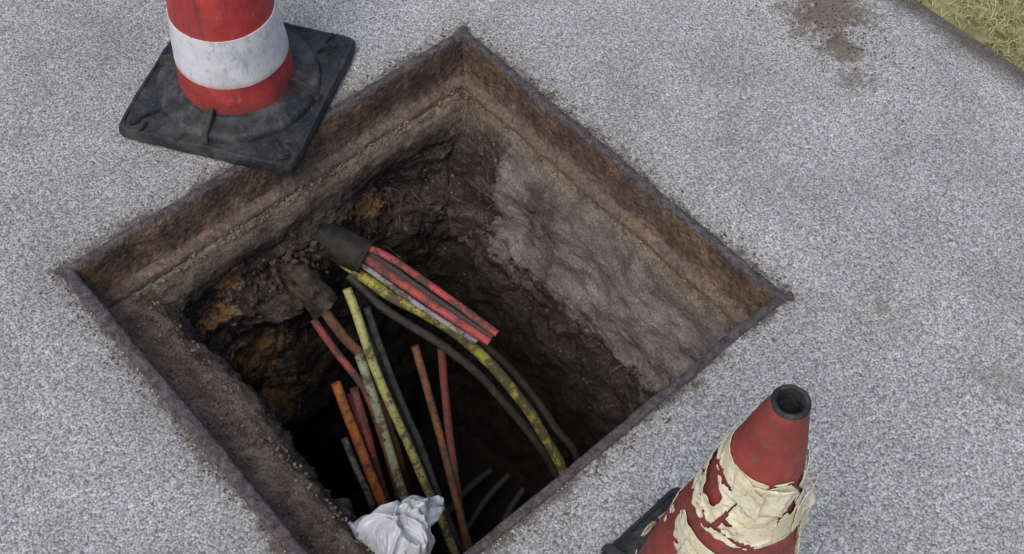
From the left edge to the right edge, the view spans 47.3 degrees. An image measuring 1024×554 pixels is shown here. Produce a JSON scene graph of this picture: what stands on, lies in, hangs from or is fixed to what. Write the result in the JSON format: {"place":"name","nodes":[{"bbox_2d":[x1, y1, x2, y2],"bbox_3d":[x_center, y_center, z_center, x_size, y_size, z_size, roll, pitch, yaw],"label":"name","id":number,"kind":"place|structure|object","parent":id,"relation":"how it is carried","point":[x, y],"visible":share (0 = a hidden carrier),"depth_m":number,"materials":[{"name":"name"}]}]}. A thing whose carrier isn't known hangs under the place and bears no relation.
{"place":"outdoors","nodes":[
{"label":"outdoors","id":0,"kind":"place"},
{"bbox_2d":[109,88,737,553],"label":"excavated pit","id":1,"kind":"object","parent":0,"point":[561,346],"visible":0.67,"depth_m":2.68,"materials":[{"name":"soil"}]},
{"bbox_2d":[243,223,340,309],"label":"soil clods","id":2,"kind":"object","parent":1,"relation":"in","point":[288,258],"visible":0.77,"depth_m":2.52,"materials":[{"name":"brown soil"}]},
{"bbox_2d":[265,254,337,318],"bbox_3d":[-0.482,-0.003,2.566,0.224,0.152,0.082,28,59,16],"label":"cable duct","id":3,"kind":"object","parent":1,"relation":"attached to","point":[311,290],"visible":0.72,"depth_m":2.54,"materials":[{"name":"plastic"}]},
{"bbox_2d":[305,223,375,273],"bbox_3d":[-0.423,-0.087,2.572,0.242,0.111,0.083,19,57,11],"label":"cable duct","id":4,"kind":"object","parent":1,"relation":"attached to","point":[346,248],"visible":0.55,"depth_m":2.53,"materials":[{"name":"black plastic"}]},
{"bbox_2d":[310,318,400,501],"bbox_3d":[-0.335,0.438,2.834,0.044,0.799,0.381,-29,61,-20],"label":"cable","id":5,"kind":"object","parent":1,"relation":"attached to","point":[346,364],"visible":0.62,"depth_m":2.60,"materials":[{"name":"red plastic"}]},
{"bbox_2d":[346,393,366,448],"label":"cable","id":6,"kind":"object","parent":1,"relation":"attached to","point":[350,401],"visible":0.23,"depth_m":2.60,"materials":[{"name":"red plastic"}]},
{"bbox_2d":[341,437,376,512],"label":"cable","id":7,"kind":"object","parent":1,"relation":"attached to","point":[359,474],"visible":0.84,"depth_m":2.66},
{"bbox_2d":[331,381,387,506],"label":"cable","id":8,"kind":"object","parent":1,"relation":"attached to","point":[358,444],"visible":0.66,"depth_m":2.58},
{"bbox_2d":[321,309,410,495],"bbox_3d":[-0.312,0.417,2.826,0.058,0.838,0.356,-28,61,-19],"label":"cable","id":9,"kind":"object","parent":1,"relation":"attached to","point":[342,334],"visible":0.47,"depth_m":2.60,"materials":[{"name":"brown plastic"}]},
{"bbox_2d":[350,387,390,502],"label":"cable","id":10,"kind":"object","parent":1,"relation":"attached to","point":[363,421],"visible":0.59,"depth_m":2.61,"materials":[{"name":"red plastic"}]},
{"bbox_2d":[355,353,408,501],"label":"cable","id":11,"kind":"object","parent":1,"relation":"attached to","point":[363,367],"visible":0.66,"depth_m":2.58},
{"bbox_2d":[347,495,444,553],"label":"plastic bag","id":12,"kind":"object","parent":1,"relation":"in","point":[404,526],"visible":0.98,"depth_m":2.08,"materials":[{"name":"white plastic"}]},
{"bbox_2d":[342,287,458,553],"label":"cable","id":13,"kind":"object","parent":1,"relation":"attached to","point":[375,369],"visible":0.93,"depth_m":2.58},
{"bbox_2d":[361,312,449,553],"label":"cable","id":14,"kind":"object","parent":1,"relation":"attached to","point":[388,383],"visible":0.43,"depth_m":2.68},
{"bbox_2d":[364,307,462,553],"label":"cable","id":15,"kind":"object","parent":1,"relation":"attached to","point":[389,371],"visible":0.88,"depth_m":2.70,"materials":[{"name":"plastic"}]},
{"bbox_2d":[360,262,478,344],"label":"cable","id":16,"kind":"object","parent":1,"relation":"attached to","point":[417,304],"visible":0.72,"depth_m":2.51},
{"bbox_2d":[363,254,492,345],"bbox_3d":[-0.209,0.034,2.524,0.399,0.048,0.031,29,60,17],"label":"cable","id":17,"kind":"object","parent":1,"relation":"attached to","point":[403,284],"visible":0.73,"depth_m":2.50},
{"bbox_2d":[124,90,732,553],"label":"ledge rubble","id":18,"kind":"object","parent":1,"relation":"on","point":[212,404],"visible":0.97,"depth_m":2.19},
{"bbox_2d":[367,252,493,339],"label":"cable","id":19,"kind":"object","parent":1,"relation":"attached to","point":[435,298],"visible":0.73,"depth_m":2.50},
{"bbox_2d":[368,246,499,336],"bbox_3d":[-0.195,0.013,2.515,0.405,0.043,0.034,29,59,17],"label":"cable","id":20,"kind":"object","parent":1,"relation":"attached to","point":[444,295],"visible":0.77,"depth_m":2.49,"materials":[{"name":"red plastic"}]},
{"bbox_2d":[411,345,472,550],"bbox_3d":[-0.147,0.539,2.821,0.024,0.718,0.481,-16,57,-12],"label":"cable","id":21,"kind":"object","parent":1,"relation":"attached to","point":[439,434],"visible":0.97,"depth_m":2.70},
{"bbox_2d":[229,166,665,392],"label":"exposed roots","id":22,"kind":"object","parent":1,"relation":"on","point":[512,264],"visible":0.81,"depth_m":2.63,"materials":[{"name":"brown plant"}]},
{"bbox_2d":[437,348,465,552],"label":"cable","id":23,"kind":"object","parent":1,"relation":"attached to","point":[445,397],"visible":0.73,"depth_m":2.69,"materials":[{"name":"red plastic"}]},
{"bbox_2d":[345,274,558,478],"bbox_3d":[-0.090,0.373,2.853,0.660,0.866,0.060,28,59,16],"label":"cable","id":24,"kind":"object","parent":1,"relation":"attached to","point":[367,293],"visible":0.73,"depth_m":2.62,"materials":[{"name":"black rubber"}]},
{"bbox_2d":[339,265,566,474],"bbox_3d":[-0.082,0.362,2.835,0.801,0.911,0.094,32,60,19],"label":"cable","id":25,"kind":"object","parent":1,"relation":"attached to","point":[482,356],"visible":0.6,"depth_m":2.60,"materials":[{"name":"yellow plastic"}]},
{"bbox_2d":[447,467,492,514],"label":"cable","id":26,"kind":"object","parent":1,"relation":"on","point":[476,481],"visible":0.69,"depth_m":3.18,"materials":[{"name":"black rubber"}]},
{"bbox_2d":[372,268,580,460],"bbox_3d":[-0.032,0.350,2.853,0.689,0.896,0.070,29,59,17],"label":"cable","id":27,"kind":"object","parent":1,"relation":"attached to","point":[520,380],"visible":0.49,"depth_m":2.70,"materials":[{"name":"black rubber"}]},
{"bbox_2d":[467,473,510,530],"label":"cable","id":28,"kind":"object","parent":1,"relation":"attached to","point":[497,486],"visible":0.88,"depth_m":3.14,"materials":[{"name":"black rubber"}]},
{"bbox_2d":[500,487,525,522],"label":"cable","id":29,"kind":"object","parent":1,"relation":"attached to","point":[515,501],"visible":0.65,"depth_m":3.12,"materials":[{"name":"black rubber"}]},
{"bbox_2d":[0,0,1023,553],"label":"asphalt path","id":30,"kind":"structure","parent":0,"point":[882,232],"depth_m":2.25,"materials":[{"name":"grey asphalt"}]},
{"bbox_2d":[119,0,355,173],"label":"traffic cone","id":31,"kind":"object","parent":30,"relation":"on","point":[252,83],"visible":1,"depth_m":2.31,"materials":[{"name":"red plastic"}]},
{"bbox_2d":[48,24,796,553],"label":"loose grit","id":32,"kind":"object","parent":30,"relation":"on","point":[332,104],"visible":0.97,"depth_m":2.12,"materials":[{"name":"stone"}]},
{"bbox_2d":[54,26,794,553],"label":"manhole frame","id":33,"kind":"object","parent":30,"relation":"on","point":[106,276],"visible":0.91,"depth_m":2.33,"materials":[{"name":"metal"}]},
{"bbox_2d":[171,85,726,449],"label":"weeds","id":34,"kind":"object","parent":30,"relation":"on","point":[550,93],"visible":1,"depth_m":2.43,"materials":[{"name":"green plant"}]},
{"bbox_2d":[39,0,931,552],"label":"soil crumbs","id":35,"kind":"object","parent":30,"relation":"on","point":[611,154],"visible":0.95,"depth_m":2.21,"materials":[{"name":"brown soil"}]},
{"bbox_2d":[601,384,818,553],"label":"traffic cone","id":36,"kind":"object","parent":30,"relation":"on","point":[741,491],"visible":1,"depth_m":1.32,"materials":[{"name":"red plastic"}]},
{"bbox_2d":[917,0,1023,69],"bbox_3d":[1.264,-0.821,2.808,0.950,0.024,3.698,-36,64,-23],"label":"grass verge","id":37,"kind":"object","parent":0,"point":[993,16],"depth_m":2.64,"materials":[{"name":"green plant"}]}
]}

